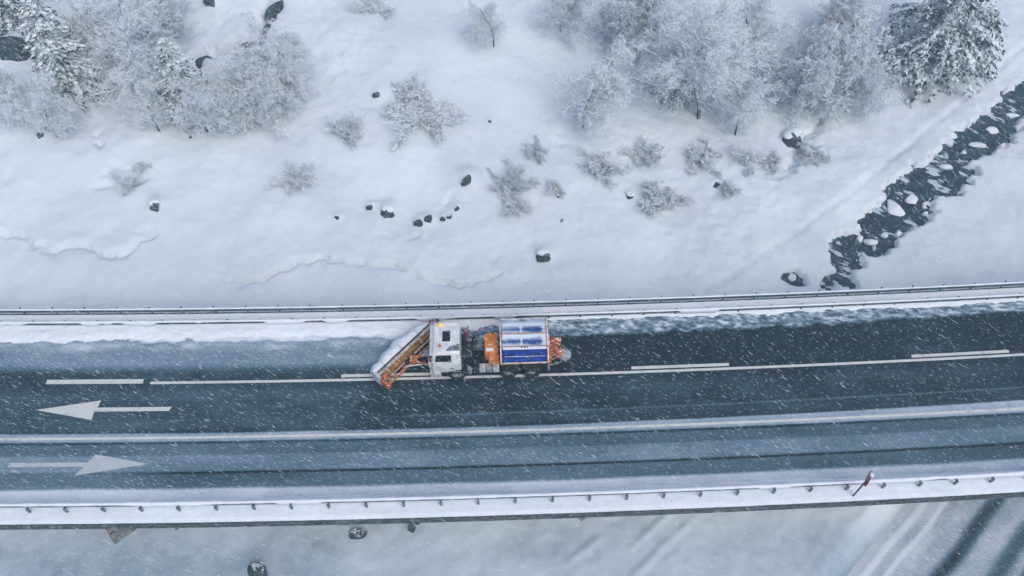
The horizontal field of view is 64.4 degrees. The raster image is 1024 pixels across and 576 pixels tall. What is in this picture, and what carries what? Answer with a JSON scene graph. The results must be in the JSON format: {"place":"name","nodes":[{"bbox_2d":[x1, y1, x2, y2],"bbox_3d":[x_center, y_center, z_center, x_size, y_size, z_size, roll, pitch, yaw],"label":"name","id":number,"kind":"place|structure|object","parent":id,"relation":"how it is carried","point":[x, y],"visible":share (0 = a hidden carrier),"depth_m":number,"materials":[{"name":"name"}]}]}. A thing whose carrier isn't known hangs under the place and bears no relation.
{"place":"outdoors","nodes":[
{"label":"outdoors","id":0,"kind":"place"},
{"bbox_2d":[0,0,1023,575],"bbox_3d":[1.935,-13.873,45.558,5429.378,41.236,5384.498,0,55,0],"label":"snowy ground","id":1,"kind":"structure","parent":0,"point":[414,254],"depth_m":61.35,"materials":[{"name":"white snow"}]},
{"bbox_2d":[0,35,35,61],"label":"rock","id":2,"kind":"object","parent":1,"relation":"on","point":[12,45],"visible":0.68,"depth_m":65.26,"materials":[{"name":"grey stone"}]},
{"bbox_2d":[0,59,38,131],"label":"bare tree","id":3,"kind":"object","parent":1,"relation":"on","point":[9,106],"visible":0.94,"depth_m":60.30,"materials":[{"name":"white plant"}]},
{"bbox_2d":[0,0,55,36],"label":"spruce tree","id":4,"kind":"object","parent":1,"relation":"on","point":[8,8],"visible":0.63,"depth_m":67.01,"materials":[{"name":"white plant"}]},
{"bbox_2d":[37,132,43,138],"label":"rock","id":5,"kind":"object","parent":1,"relation":"on","point":[39,136],"visible":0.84,"depth_m":61.26,"materials":[{"name":"grey stone"}]},
{"bbox_2d":[11,70,79,136],"bbox_3d":[-34.291,-13.380,60.326,4.315,5.044,4.288,8,55,6],"label":"bare tree","id":6,"kind":"object","parent":1,"relation":"on","point":[50,119],"visible":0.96,"depth_m":59.73,"materials":[{"name":"white plant"}]},
{"bbox_2d":[16,0,112,112],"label":"spruce tree","id":7,"kind":"object","parent":1,"relation":"on","point":[36,37],"visible":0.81,"depth_m":60.96,"materials":[{"name":"white plant"}]},
{"bbox_2d":[51,0,152,87],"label":"bare tree","id":8,"kind":"object","parent":1,"relation":"on","point":[73,18],"visible":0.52,"depth_m":62.44,"materials":[{"name":"white plant"}]},
{"bbox_2d":[61,0,187,119],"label":"bare tree","id":9,"kind":"object","parent":1,"relation":"on","point":[131,57],"visible":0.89,"depth_m":60.57,"materials":[{"name":"white plant"}]},
{"bbox_2d":[108,170,143,196],"bbox_3d":[-28.311,-7.829,60.017,2.275,1.234,2.541,-24,58,-16],"label":"bush","id":10,"kind":"object","parent":1,"relation":"on","point":[134,181],"visible":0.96,"depth_m":59.78,"materials":[{"name":"white plant"}]},
{"bbox_2d":[108,62,174,131],"bbox_3d":[-27.948,-14.050,61.329,4.843,5.563,4.402,37,63,23],"label":"bare tree","id":11,"kind":"object","parent":1,"relation":"on","point":[146,91],"visible":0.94,"depth_m":60.62,"materials":[{"name":"white plant"}]},
{"bbox_2d":[131,160,152,171],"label":"bush","id":12,"kind":"object","parent":1,"relation":"on","point":[141,164],"visible":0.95,"depth_m":60.70,"materials":[{"name":"white plant"}]},
{"bbox_2d":[107,0,194,48],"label":"bare tree","id":13,"kind":"object","parent":1,"relation":"on","point":[172,10],"visible":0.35,"depth_m":66.60,"materials":[{"name":"white plant"}]},
{"bbox_2d":[148,199,159,211],"bbox_3d":[-26.107,-6.056,59.425,0.772,0.853,0.905,3,55,2],"label":"rock","id":14,"kind":"object","parent":1,"relation":"on","point":[154,202],"visible":0.94,"depth_m":59.17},
{"bbox_2d":[152,37,221,138],"bbox_3d":[-25.343,-15.753,61.676,5.133,7.787,5.192,-24,58,-16],"label":"spruce tree","id":15,"kind":"object","parent":1,"relation":"on","point":[168,90],"visible":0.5,"depth_m":60.81,"materials":[{"name":"white plant"}]},
{"bbox_2d":[195,55,211,67],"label":"rock","id":16,"kind":"object","parent":1,"relation":"on","point":[198,62],"visible":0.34,"depth_m":68.14,"materials":[{"name":"grey stone"}]},
{"bbox_2d":[166,71,241,138],"bbox_3d":[-23.106,-13.307,60.976,5.156,6.072,5.175,-23,58,-16],"label":"bare tree","id":17,"kind":"object","parent":1,"relation":"on","point":[191,97],"visible":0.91,"depth_m":60.20,"materials":[{"name":"white plant"}]},
{"bbox_2d":[203,0,214,6],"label":"rock","id":18,"kind":"object","parent":1,"relation":"on","point":[208,3],"visible":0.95,"depth_m":70.24,"materials":[{"name":"grey stone"}]},
{"bbox_2d":[200,7,309,143],"bbox_3d":[-19.957,-15.929,62.510,7.690,9.536,8.257,-4,55,-3],"label":"bare tree","id":19,"kind":"object","parent":1,"relation":"on","point":[246,84],"visible":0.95,"depth_m":61.06,"materials":[{"name":"white plant"}]},
{"bbox_2d":[247,562,267,575],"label":"rock","id":20,"kind":"object","parent":1,"relation":"on","point":[260,569],"visible":0.98,"depth_m":46.87,"materials":[{"name":"grey stone"}]},
{"bbox_2d":[259,22,271,42],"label":"rock","id":21,"kind":"object","parent":1,"relation":"on","point":[266,26],"visible":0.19,"depth_m":69.89,"materials":[{"name":"grey stone"}]},
{"bbox_2d":[264,0,283,21],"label":"rock","id":22,"kind":"object","parent":1,"relation":"on","point":[273,10],"visible":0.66,"depth_m":70.87,"materials":[{"name":"grey stone"}]},
{"bbox_2d":[268,26,313,68],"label":"bare tree","id":23,"kind":"object","parent":1,"relation":"on","point":[295,42],"visible":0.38,"depth_m":65.70,"materials":[{"name":"white plant"}]},
{"bbox_2d":[266,159,316,194],"bbox_3d":[-16.328,-8.313,61.409,3.542,2.200,3.512,20,57,13],"label":"bush","id":24,"kind":"object","parent":1,"relation":"on","point":[293,180],"visible":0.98,"depth_m":61.28,"materials":[{"name":"white plant"}]},
{"bbox_2d":[269,43,323,107],"bbox_3d":[-17.654,-16.604,63.808,4.644,5.929,5.091,14,56,10],"label":"bare tree","id":25,"kind":"object","parent":1,"relation":"on","point":[295,77],"visible":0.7,"depth_m":63.20,"materials":[{"name":"white plant"}]},
{"bbox_2d":[323,108,364,151],"bbox_3d":[-12.818,-12.669,63.814,3.998,2.073,3.075,31,61,20],"label":"bush","id":26,"kind":"object","parent":1,"relation":"on","point":[346,127],"visible":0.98,"depth_m":63.72,"materials":[{"name":"white plant"}]},
{"bbox_2d":[349,528,366,538],"bbox_3d":[-9.215,14.814,48.862,1.060,0.830,0.705,2,55,1],"label":"rock","id":27,"kind":"object","parent":1,"relation":"on","point":[361,533],"visible":0.98,"depth_m":48.53,"materials":[{"name":"grey stone"}]},
{"bbox_2d":[366,205,372,209],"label":"rock","id":28,"kind":"object","parent":1,"relation":"on","point":[369,207],"visible":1,"depth_m":61.01,"materials":[{"name":"grey stone"}]},
{"bbox_2d":[346,0,395,17],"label":"bush","id":29,"kind":"object","parent":1,"relation":"on","point":[368,5],"visible":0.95,"depth_m":71.10,"materials":[{"name":"white plant"}]},
{"bbox_2d":[372,91,379,97],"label":"rock","id":30,"kind":"object","parent":1,"relation":"on","point":[374,94],"visible":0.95,"depth_m":66.36,"materials":[{"name":"grey stone"}]},
{"bbox_2d":[380,204,394,217],"bbox_3d":[-9.372,-5.687,61.221,1.126,1.172,1.008,-1,56,-18],"label":"rock","id":31,"kind":"object","parent":1,"relation":"on","point":[388,209],"visible":1,"depth_m":60.87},
{"bbox_2d":[384,71,429,115],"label":"bush","id":32,"kind":"object","parent":1,"relation":"on","point":[403,90],"visible":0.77,"depth_m":66.34,"materials":[{"name":"white plant"}]},
{"bbox_2d":[408,523,415,532],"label":"rock","id":33,"kind":"object","parent":1,"relation":"on","point":[413,528],"visible":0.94,"depth_m":49.01,"materials":[{"name":"grey stone"}]},
{"bbox_2d":[413,219,422,226],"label":"rock","id":34,"kind":"object","parent":1,"relation":"on","point":[418,223],"visible":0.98,"depth_m":60.85,"materials":[{"name":"grey stone"}]},
{"bbox_2d":[379,84,471,150],"bbox_3d":[-6.774,-13.483,64.762,7.114,3.142,5.432,-14,56,-10],"label":"bush","id":35,"kind":"object","parent":1,"relation":"on","point":[411,118],"visible":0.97,"depth_m":64.67,"materials":[{"name":"grey plant"}]},
{"bbox_2d":[424,214,431,222],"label":"rock","id":36,"kind":"object","parent":1,"relation":"on","point":[427,218],"visible":1,"depth_m":60.97,"materials":[{"name":"grey stone"}]},
{"bbox_2d":[461,174,470,185],"bbox_3d":[-3.459,-8.267,62.596,0.637,1.195,1.248,35,52,14],"label":"rock","id":37,"kind":"object","parent":1,"relation":"on","point":[466,182],"visible":0.93,"depth_m":62.20,"materials":[{"name":"grey stone"}]},
{"bbox_2d":[455,0,509,49],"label":"bare tree","id":38,"kind":"object","parent":1,"relation":"on","point":[480,25],"visible":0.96,"depth_m":67.83,"materials":[{"name":"white plant"}]},
{"bbox_2d":[0,492,1023,543],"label":"bridge","id":39,"kind":"structure","parent":1,"relation":"on","point":[114,534],"depth_m":44.07,"materials":[{"name":"concrete"}]},
{"bbox_2d":[0,470,1023,524],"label":"snow bank","id":40,"kind":"structure","parent":39,"relation":"on","point":[397,509],"depth_m":44.04,"materials":[{"name":"white snow"}]},
{"bbox_2d":[852,471,873,496],"bbox_3d":[18.774,10.502,43.469,0.233,2.743,0.832,24,58,16],"label":"road sign","id":41,"kind":"object","parent":40,"relation":"on","point":[867,480],"visible":0.95,"depth_m":42.86,"materials":[{"name":"metal"}]},
{"bbox_2d":[0,285,1023,343],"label":"snow bank","id":42,"kind":"structure","parent":39,"relation":"on","point":[196,332],"depth_m":50.98,"materials":[{"name":"white snow"}]},
{"bbox_2d":[0,281,1023,314],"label":"railing","id":43,"kind":"object","parent":39,"relation":"on","point":[470,304],"visible":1,"depth_m":50.97,"materials":[{"name":"metal"}]},
{"bbox_2d":[0,471,1023,512],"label":"guardrail","id":44,"kind":"object","parent":39,"relation":"on","point":[253,503],"visible":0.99,"depth_m":43.80,"materials":[{"name":"metal"}]},
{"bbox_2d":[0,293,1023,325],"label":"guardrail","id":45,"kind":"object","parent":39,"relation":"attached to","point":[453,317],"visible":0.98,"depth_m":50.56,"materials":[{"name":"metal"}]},
{"bbox_2d":[487,158,540,200],"bbox_3d":[-0.271,-8.416,63.090,4.428,1.828,3.613,35,62,22],"label":"bush","id":46,"kind":"object","parent":1,"relation":"on","point":[515,183],"visible":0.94,"depth_m":62.94,"materials":[{"name":"white plant"}]},
{"bbox_2d":[497,183,534,217],"bbox_3d":[0.313,-6.625,62.166,2.787,1.386,2.950,-6,55,-4],"label":"bush","id":47,"kind":"object","parent":1,"relation":"on","point":[510,210],"visible":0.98,"depth_m":61.95,"materials":[{"name":"white plant"}]},
{"bbox_2d":[523,134,550,164],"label":"bush","id":48,"kind":"object","parent":1,"relation":"on","point":[538,150],"visible":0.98,"depth_m":64.75,"materials":[{"name":"white plant"}]},
{"bbox_2d":[536,248,550,262],"bbox_3d":[2.303,-2.286,60.200,1.071,1.085,1.168,-11,46,-15],"label":"rock","id":49,"kind":"object","parent":1,"relation":"on","point":[543,255],"visible":0.98,"depth_m":59.89,"materials":[{"name":"grey stone"}]},
{"bbox_2d":[547,178,566,199],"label":"bush","id":50,"kind":"object","parent":1,"relation":"on","point":[552,189],"visible":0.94,"depth_m":62.71,"materials":[{"name":"white plant"}]},
{"bbox_2d":[533,0,599,48],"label":"bare tree","id":51,"kind":"object","parent":1,"relation":"on","point":[565,6],"visible":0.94,"depth_m":69.73,"materials":[{"name":"white plant"}]},
{"bbox_2d":[549,33,646,137],"bbox_3d":[7.212,-15.693,64.262,7.787,8.561,5.710,-24,58,-16],"label":"bare tree","id":52,"kind":"object","parent":1,"relation":"on","point":[597,77],"visible":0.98,"depth_m":63.08,"materials":[{"name":"white plant"}]},
{"bbox_2d":[575,146,634,190],"bbox_3d":[7.080,-9.902,64.501,4.844,1.879,3.433,31,61,20],"label":"bush","id":53,"kind":"object","parent":1,"relation":"on","point":[593,166],"visible":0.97,"depth_m":64.03,"materials":[{"name":"white plant"}]},
{"bbox_2d":[627,191,634,198],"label":"rock","id":54,"kind":"object","parent":1,"relation":"on","point":[630,194],"visible":1,"depth_m":63.35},
{"bbox_2d":[594,0,684,65],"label":"bare tree","id":55,"kind":"object","parent":1,"relation":"on","point":[628,28],"visible":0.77,"depth_m":68.62,"materials":[{"name":"white plant"}]},
{"bbox_2d":[618,134,665,167],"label":"bush","id":56,"kind":"object","parent":1,"relation":"on","point":[651,160],"visible":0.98,"depth_m":65.55,"materials":[{"name":"white plant"}]},
{"bbox_2d":[636,178,697,217],"bbox_3d":[11.557,-7.288,63.280,5.034,2.236,3.826,-22,58,-14],"label":"bush","id":57,"kind":"object","parent":1,"relation":"on","point":[652,191],"visible":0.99,"depth_m":63.08,"materials":[{"name":"grey plant"}]},
{"bbox_2d":[649,42,694,111],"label":"spruce tree","id":58,"kind":"object","parent":1,"relation":"on","point":[670,96],"visible":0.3,"depth_m":68.52,"materials":[{"name":"plant"}]},
{"bbox_2d":[621,0,788,119],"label":"bare tree","id":59,"kind":"object","parent":1,"relation":"on","point":[707,67],"visible":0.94,"depth_m":61.77,"materials":[{"name":"white plant"}]},
{"bbox_2d":[686,136,725,178],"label":"bush","id":60,"kind":"object","parent":1,"relation":"on","point":[705,158],"visible":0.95,"depth_m":65.66,"materials":[{"name":"white plant"}]},
{"bbox_2d":[722,179,742,198],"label":"bush","id":61,"kind":"object","parent":1,"relation":"on","point":[727,185],"visible":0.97,"depth_m":63.70,"materials":[{"name":"white plant"}]},
{"bbox_2d":[705,48,769,135],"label":"bare tree","id":62,"kind":"object","parent":1,"relation":"on","point":[742,116],"visible":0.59,"depth_m":65.63,"materials":[{"name":"white plant"}]},
{"bbox_2d":[731,141,766,175],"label":"bush","id":63,"kind":"object","parent":1,"relation":"on","point":[749,158],"visible":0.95,"depth_m":65.62,"materials":[{"name":"white plant"}]},
{"bbox_2d":[712,0,802,73],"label":"bare tree","id":64,"kind":"object","parent":1,"relation":"on","point":[763,14],"visible":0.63,"depth_m":67.93,"materials":[{"name":"white plant"}]},
{"bbox_2d":[756,147,782,174],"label":"bush","id":65,"kind":"object","parent":1,"relation":"on","point":[777,156],"visible":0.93,"depth_m":65.85,"materials":[{"name":"white plant"}]},
{"bbox_2d":[788,273,795,280],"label":"snowy stone","id":66,"kind":"object","parent":1,"relation":"on","point":[791,277],"visible":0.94,"depth_m":60.55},
{"bbox_2d":[782,127,802,148],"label":"rock","id":67,"kind":"object","parent":1,"relation":"on","point":[791,141],"visible":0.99,"depth_m":67.03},
{"bbox_2d":[798,132,832,166],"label":"bush","id":68,"kind":"object","parent":1,"relation":"on","point":[808,156],"visible":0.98,"depth_m":66.28,"materials":[{"name":"white plant"}]},
{"bbox_2d":[763,1,897,127],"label":"bare tree","id":69,"kind":"object","parent":1,"relation":"on","point":[832,77],"visible":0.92,"depth_m":65.75,"materials":[{"name":"white plant"}]},
{"bbox_2d":[802,0,884,63],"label":"bare tree","id":70,"kind":"object","parent":1,"relation":"on","point":[838,15],"visible":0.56,"depth_m":70.54,"materials":[{"name":"white plant"}]},
{"bbox_2d":[837,51,908,123],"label":"bare tree","id":71,"kind":"object","parent":1,"relation":"on","point":[871,70],"visible":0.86,"depth_m":66.74,"materials":[{"name":"white plant"}]},
{"bbox_2d":[869,0,1008,105],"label":"spruce tree","id":72,"kind":"object","parent":1,"relation":"on","point":[929,39],"visible":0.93,"depth_m":69.58,"materials":[{"name":"white plant"}]},
{"bbox_2d":[0,300,1023,500],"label":"road","id":73,"kind":"structure","parent":0,"point":[627,447],"depth_m":47.48,"materials":[{"name":"grey asphalt"}]},
{"bbox_2d":[8,455,145,475],"bbox_3d":[-24.313,9.954,45.517,7.851,0.001,1.167,-5,55,-4],"label":"lane arrow","id":74,"kind":"object","parent":73,"relation":"on","point":[93,465],"visible":1,"depth_m":45.56,"materials":[{"name":"paint"}]},
{"bbox_2d":[46,379,143,383],"bbox_3d":[-24.930,5.596,48.570,5.781,0.001,0.304,0,55,0],"label":"lane marking","id":75,"kind":"object","parent":73,"relation":"on","point":[116,381],"visible":1,"depth_m":48.58,"materials":[{"name":"paint"}]},
{"bbox_2d":[38,400,170,419],"bbox_3d":[-23.880,7.133,47.492,7.912,0.001,1.262,0,55,0],"label":"lane arrow","id":76,"kind":"object","parent":73,"relation":"on","point":[78,411],"visible":1,"depth_m":47.51,"materials":[{"name":"paint"}]},
{"bbox_2d":[341,372,430,376],"bbox_3d":[-7.245,5.213,48.839,6.007,0.001,0.204,-1,55,-1],"label":"lane marking","id":77,"kind":"object","parent":73,"relation":"on","point":[370,375],"visible":0.75,"depth_m":48.85,"materials":[{"name":"paint"}]},
{"bbox_2d":[370,317,570,388],"bbox_3d":[-2.456,3.334,48.194,12.054,3.220,4.206,-2,55,-1],"label":"snow plough truck","id":78,"kind":"object","parent":73,"relation":"on","point":[531,348],"visible":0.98,"depth_m":47.82,"materials":[{"name":"white paint"}]},
{"bbox_2d":[0,407,1023,439],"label":"edge line","id":79,"kind":"object","parent":73,"relation":"on","point":[536,429],"visible":0.96,"depth_m":46.75,"materials":[{"name":"paint"}]},
{"bbox_2d":[150,353,1023,383],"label":"line","id":80,"kind":"object","parent":73,"relation":"on","point":[583,373],"visible":0.94,"depth_m":48.93,"materials":[{"name":"paint"}]},
{"bbox_2d":[631,363,728,368],"bbox_3d":[10.181,4.730,49.177,5.947,0.001,0.204,-2,55,-1],"label":"lane marking","id":81,"kind":"object","parent":73,"relation":"on","point":[679,366],"visible":1,"depth_m":49.16,"materials":[{"name":"paint"}]},
{"bbox_2d":[911,350,1008,357],"bbox_3d":[27.399,4.017,49.676,6.088,0.001,0.204,-3,55,-2],"label":"lane marking","id":82,"kind":"object","parent":73,"relation":"on","point":[960,353],"visible":1,"depth_m":49.69,"materials":[{"name":"paint"}]},
{"bbox_2d":[0,0,1023,575],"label":"falling snow","id":83,"kind":"structure","parent":0,"point":[468,240],"depth_m":26.21,"materials":[{"name":"white snow"}]},
{"bbox_2d":[781,81,1023,290],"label":"stream","id":84,"kind":"structure","parent":0,"point":[879,218],"depth_m":65.89,"materials":[{"name":"liquid"}]},
{"bbox_2d":[856,235,862,242],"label":"snowy stone","id":85,"kind":"object","parent":84,"relation":"in","point":[859,239],"visible":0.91,"depth_m":62.56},
{"bbox_2d":[863,239,877,245],"bbox_3d":[27.597,-3.373,62.713,1.055,0.918,0.519,12,56,8],"label":"snowy stone","id":86,"kind":"object","parent":84,"relation":"in","point":[870,242],"visible":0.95,"depth_m":62.41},
{"bbox_2d":[881,233,887,237],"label":"snowy stone","id":87,"kind":"object","parent":84,"relation":"in","point":[884,235],"visible":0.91,"depth_m":62.76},
{"bbox_2d":[887,199,904,215],"bbox_3d":[30.291,-6.108,64.704,1.301,1.047,1.782,-36,62,-22],"label":"snowy stone","id":88,"kind":"object","parent":84,"relation":"in","point":[892,205],"visible":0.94,"depth_m":64.29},
{"bbox_2d":[895,230,901,236],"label":"snowy stone","id":89,"kind":"object","parent":84,"relation":"in","point":[897,233],"visible":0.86,"depth_m":62.98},
{"bbox_2d":[904,194,917,203],"bbox_3d":[32.008,-6.963,65.298,1.155,1.046,1.233,12,56,8],"label":"snowy stone","id":90,"kind":"object","parent":84,"relation":"in","point":[914,200],"visible":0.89,"depth_m":64.80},
{"bbox_2d":[939,164,952,170],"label":"snowy stone","id":91,"kind":"object","parent":84,"relation":"in","point":[946,167],"visible":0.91,"depth_m":66.88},
{"bbox_2d":[968,142,985,147],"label":"snowy stone","id":92,"kind":"object","parent":84,"relation":"in","point":[977,144],"visible":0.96,"depth_m":68.37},
{"bbox_2d":[986,126,998,133],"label":"snowy stone","id":93,"kind":"object","parent":84,"relation":"in","point":[994,130],"visible":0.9,"depth_m":69.41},
{"bbox_2d":[1004,113,1019,118],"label":"snowy stone","id":94,"kind":"object","parent":84,"relation":"in","point":[1010,115],"visible":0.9,"depth_m":70.36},
{"bbox_2d":[847,497,1023,575],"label":"road","id":95,"kind":"structure","parent":0,"point":[909,524],"depth_m":49.98,"materials":[{"name":"white snow"}]}
]}

